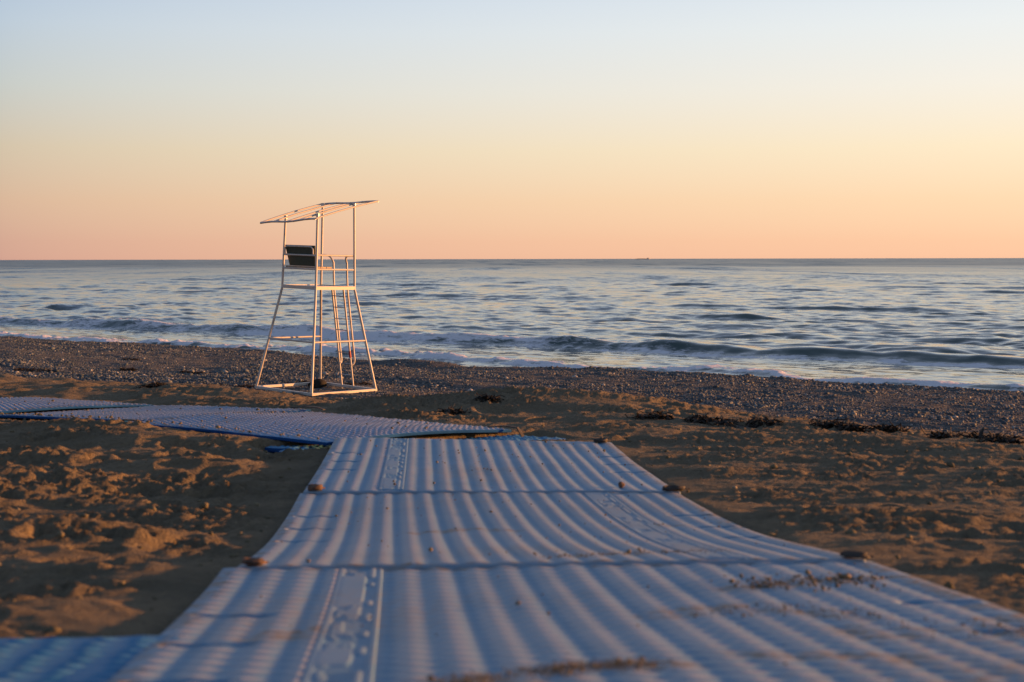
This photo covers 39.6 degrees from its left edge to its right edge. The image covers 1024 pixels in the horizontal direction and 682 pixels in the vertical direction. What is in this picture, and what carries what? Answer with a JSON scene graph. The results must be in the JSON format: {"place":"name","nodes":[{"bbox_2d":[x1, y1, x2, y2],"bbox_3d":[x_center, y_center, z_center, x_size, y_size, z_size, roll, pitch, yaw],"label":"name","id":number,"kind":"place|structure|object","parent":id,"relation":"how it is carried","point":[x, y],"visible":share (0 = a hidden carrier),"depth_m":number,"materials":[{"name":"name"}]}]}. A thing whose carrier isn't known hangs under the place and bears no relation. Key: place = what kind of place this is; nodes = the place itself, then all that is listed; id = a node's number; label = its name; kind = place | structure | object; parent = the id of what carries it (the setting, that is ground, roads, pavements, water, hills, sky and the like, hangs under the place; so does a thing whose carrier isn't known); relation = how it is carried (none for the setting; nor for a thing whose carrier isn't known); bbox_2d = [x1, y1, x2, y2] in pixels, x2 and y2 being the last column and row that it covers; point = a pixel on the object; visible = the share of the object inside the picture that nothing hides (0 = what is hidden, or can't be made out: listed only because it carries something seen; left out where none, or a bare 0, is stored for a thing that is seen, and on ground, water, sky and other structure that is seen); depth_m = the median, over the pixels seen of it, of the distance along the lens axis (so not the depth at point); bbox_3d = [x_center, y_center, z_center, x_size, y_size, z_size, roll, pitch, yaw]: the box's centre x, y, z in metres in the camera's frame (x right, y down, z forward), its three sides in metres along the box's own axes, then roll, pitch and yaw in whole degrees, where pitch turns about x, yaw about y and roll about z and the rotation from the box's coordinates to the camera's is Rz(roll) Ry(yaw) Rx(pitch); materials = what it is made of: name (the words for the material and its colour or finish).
{"place":"outdoors","nodes":[
{"label":"outdoors","id":0,"kind":"place"},
{"bbox_2d":[0,336,1023,637],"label":"beach","id":1,"kind":"structure","parent":0,"point":[132,478],"depth_m":8.45,"materials":[{"name":"brown sand"}]},
{"bbox_2d":[12,366,51,371],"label":"seaweed clump","id":2,"kind":"object","parent":1,"relation":"on","point":[30,369],"visible":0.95,"depth_m":36.08,"materials":[{"name":"black plant"}]},
{"bbox_2d":[0,397,152,412],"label":"beach mat","id":3,"kind":"object","parent":1,"relation":"on","point":[7,405],"visible":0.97,"depth_m":15.46,"materials":[{"name":"plastic"}]},
{"bbox_2d":[0,397,1023,681],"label":"scattered grit","id":4,"kind":"object","parent":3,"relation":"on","point":[630,661],"visible":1,"depth_m":3.64,"materials":[{"name":"brown sand"}]},
{"bbox_2d":[0,635,184,681],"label":"beach mat","id":5,"kind":"object","parent":1,"relation":"on","point":[88,659],"visible":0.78,"depth_m":2.94,"materials":[{"name":"blue plastic"}]},
{"bbox_2d":[119,367,137,370],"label":"seaweed clump","id":6,"kind":"object","parent":1,"relation":"on","point":[128,369],"visible":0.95,"depth_m":38.02,"materials":[{"name":"black plant"}]},
{"bbox_2d":[137,381,166,387],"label":"seaweed clump","id":7,"kind":"object","parent":1,"relation":"on","point":[152,384],"visible":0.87,"depth_m":20.44,"materials":[{"name":"black plant"}]},
{"bbox_2d":[0,405,310,421],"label":"beach mat","id":8,"kind":"object","parent":1,"relation":"on","point":[154,412],"visible":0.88,"depth_m":13.72,"materials":[{"name":"plastic"}]},
{"bbox_2d":[177,370,204,373],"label":"seaweed clump","id":9,"kind":"object","parent":1,"relation":"on","point":[193,372],"visible":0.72,"depth_m":36.88,"materials":[{"name":"black plant"}]},
{"bbox_2d":[255,200,378,395],"bbox_3d":[-4.030,-0.965,29.619,1.844,3.996,1.831,5,5,41],"label":"lifeguard chair","id":10,"kind":"object","parent":1,"relation":"on","point":[303,257],"visible":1,"depth_m":29.55,"materials":[{"name":"white paint"}]},
{"bbox_2d":[308,378,326,387],"bbox_3d":[-4.188,0.957,30.643,0.414,0.296,0.250,-1,3,-18],"label":"boulder","id":11,"kind":"object","parent":1,"relation":"on","point":[319,383],"visible":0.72,"depth_m":30.56,"materials":[{"name":"black stone"}]},
{"bbox_2d":[132,410,510,445],"bbox_3d":[-1.648,0.697,11.822,1.982,0.201,3.085,-3,5,-43],"label":"beach mat","id":12,"kind":"object","parent":1,"relation":"on","point":[290,423],"visible":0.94,"depth_m":11.36,"materials":[{"name":"plastic"}]},
{"bbox_2d":[488,425,524,436],"bbox_3d":[-0.040,0.746,11.505,0.339,0.128,0.056,2,4,27],"label":"connector strap","id":13,"kind":"object","parent":12,"relation":"attached to","point":[520,432],"visible":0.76,"depth_m":11.47,"materials":[{"name":"white plastic"}]},
{"bbox_2d":[344,380,371,384],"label":"seaweed clump","id":14,"kind":"object","parent":1,"relation":"on","point":[364,383],"visible":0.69,"depth_m":32.27,"materials":[{"name":"black plant"}]},
{"bbox_2d":[265,434,565,451],"bbox_3d":[-0.691,0.778,10.799,2.458,0.129,0.668,-2,4,-28],"label":"beach mat","id":15,"kind":"object","parent":1,"relation":"on","point":[515,437],"visible":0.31,"depth_m":11.09,"materials":[{"name":"blue plastic"}]},
{"bbox_2d":[434,406,470,414],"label":"seaweed clump","id":16,"kind":"object","parent":1,"relation":"on","point":[457,411],"visible":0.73,"depth_m":13.48,"materials":[{"name":"black plant"}]},
{"bbox_2d":[474,393,504,402],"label":"seaweed clump","id":17,"kind":"object","parent":1,"relation":"on","point":[491,398],"visible":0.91,"depth_m":14.03,"materials":[{"name":"black plant"}]},
{"bbox_2d":[303,437,680,493],"bbox_3d":[-0.188,0.775,8.910,2.008,0.140,2.836,0,3,-3],"label":"beach mat","id":18,"kind":"object","parent":1,"relation":"on","point":[414,459],"visible":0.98,"depth_m":8.69,"materials":[{"name":"plastic"}]},
{"bbox_2d":[307,484,324,490],"bbox_3d":[-1.035,0.771,7.513,0.090,0.036,0.074,0,3,0],"label":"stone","id":19,"kind":"object","parent":18,"relation":"on","point":[310,487],"visible":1,"depth_m":7.49,"materials":[{"name":"brown stone"}]},
{"bbox_2d":[593,438,610,442],"bbox_3d":[0.653,0.719,10.307,0.128,0.035,0.097,0,3,0],"label":"tie knot","id":20,"kind":"object","parent":18,"relation":"on","point":[600,440],"visible":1,"depth_m":10.27,"materials":[{"name":"brown"}]},
{"bbox_2d":[618,482,624,487],"bbox_3d":[0.594,0.780,7.715,0.038,0.036,0.050,0,3,-6],"label":"stone","id":21,"kind":"object","parent":18,"relation":"on","point":[621,484],"visible":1,"depth_m":7.70,"materials":[{"name":"brown stone"}]},
{"bbox_2d":[662,485,689,490],"bbox_3d":[0.873,0.782,7.569,0.154,0.030,0.070,0,3,0],"label":"tie knot","id":22,"kind":"object","parent":18,"relation":"on","point":[672,488],"visible":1,"depth_m":7.54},
{"bbox_2d":[0,336,1023,435],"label":"shingle","id":23,"kind":"object","parent":1,"relation":"on","point":[244,379],"visible":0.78,"depth_m":34.99,"materials":[{"name":"gravel"}]},
{"bbox_2d":[207,382,254,388],"bbox_3d":[-6.208,0.988,30.952,1.456,0.161,0.797,-1,4,-21],"label":"seaweed clump","id":24,"kind":"object","parent":23,"relation":"on","point":[249,386],"visible":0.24,"depth_m":30.90,"materials":[{"name":"brown plant"}]},
{"bbox_2d":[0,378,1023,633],"bbox_3d":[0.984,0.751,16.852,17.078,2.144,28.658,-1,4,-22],"label":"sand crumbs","id":25,"kind":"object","parent":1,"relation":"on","point":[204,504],"visible":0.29,"depth_m":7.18,"materials":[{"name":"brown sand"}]},
{"bbox_2d":[236,491,865,568],"bbox_3d":[0.001,0.761,6.024,2.011,0.318,3.197,0,3,-5],"label":"beach mat","id":26,"kind":"object","parent":1,"relation":"on","point":[472,540],"visible":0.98,"depth_m":5.80,"materials":[{"name":"plastic"}]},
{"bbox_2d":[242,557,268,565],"bbox_3d":[-0.800,0.685,4.425,0.081,0.025,0.054,0,3,0],"label":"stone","id":27,"kind":"object","parent":26,"relation":"on","point":[252,561],"visible":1,"depth_m":4.41,"materials":[{"name":"brown stone"}]},
{"bbox_2d":[840,550,873,558],"bbox_3d":[1.096,0.678,4.517,0.106,0.022,0.048,0,3,0],"label":"tie knot","id":28,"kind":"object","parent":26,"relation":"on","point":[851,554],"visible":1,"depth_m":4.50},
{"bbox_2d":[107,561,1023,681],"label":"beach mat","id":29,"kind":"object","parent":1,"relation":"on","point":[476,620],"visible":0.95,"depth_m":3.25,"materials":[{"name":"plastic"}]},
{"bbox_2d":[625,410,673,419],"bbox_3d":[1.263,0.704,13.011,0.473,0.125,0.445,-1,3,-17],"label":"seaweed clump","id":30,"kind":"object","parent":1,"relation":"on","point":[657,415],"visible":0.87,"depth_m":12.95,"materials":[{"name":"brown plant"}]},
{"bbox_2d":[682,413,736,423],"bbox_3d":[1.795,0.725,12.725,0.648,0.154,0.383,1,4,23],"label":"seaweed clump","id":31,"kind":"object","parent":1,"relation":"on","point":[699,419],"visible":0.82,"depth_m":12.73,"materials":[{"name":"brown plant"}]},
{"bbox_2d":[707,415,784,427],"bbox_3d":[2.081,0.733,12.637,0.893,0.158,0.479,0,3,0],"label":"seaweed clump","id":32,"kind":"object","parent":1,"relation":"on","point":[765,420],"visible":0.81,"depth_m":12.58,"materials":[{"name":"brown plant"}]},
{"bbox_2d":[808,417,856,428],"bbox_3d":[2.829,0.742,12.588,0.448,0.140,0.298,0,3,0],"label":"seaweed clump","id":33,"kind":"object","parent":1,"relation":"on","point":[831,424],"visible":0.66,"depth_m":12.56,"materials":[{"name":"brown plant"}]},
{"bbox_2d":[836,421,873,432],"bbox_3d":[2.952,0.764,12.151,0.380,0.134,0.287,3,4,39],"label":"seaweed clump","id":34,"kind":"object","parent":1,"relation":"on","point":[849,427],"visible":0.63,"depth_m":12.13,"materials":[{"name":"brown plant"}]},
{"bbox_2d":[865,421,910,432],"bbox_3d":[3.303,0.781,12.505,0.418,0.164,0.310,3,4,39],"label":"seaweed clump","id":35,"kind":"object","parent":1,"relation":"on","point":[886,428],"visible":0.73,"depth_m":12.46,"materials":[{"name":"brown plant"}]},
{"bbox_2d":[920,426,1013,438],"bbox_3d":[3.593,0.754,11.215,0.713,0.166,0.423,0,3,10],"label":"seaweed clump","id":36,"kind":"object","parent":1,"relation":"on","point":[943,435],"visible":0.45,"depth_m":11.21,"materials":[{"name":"brown plant"}]},
{"bbox_2d":[977,430,1023,443],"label":"seaweed clump","id":37,"kind":"object","parent":1,"relation":"on","point":[996,437],"visible":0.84,"depth_m":10.89,"materials":[{"name":"brown plant"}]},
{"bbox_2d":[0,258,1023,391],"bbox_3d":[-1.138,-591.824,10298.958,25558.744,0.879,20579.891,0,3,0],"label":"sea","id":38,"kind":"structure","parent":0,"point":[946,322],"depth_m":106.21,"materials":[{"name":"blue liquid"}]},
{"bbox_2d":[0,0,1023,259],"label":"sky","id":39,"kind":"structure","parent":0,"point":[130,129],"materials":[{"name":"orange"}]}
]}

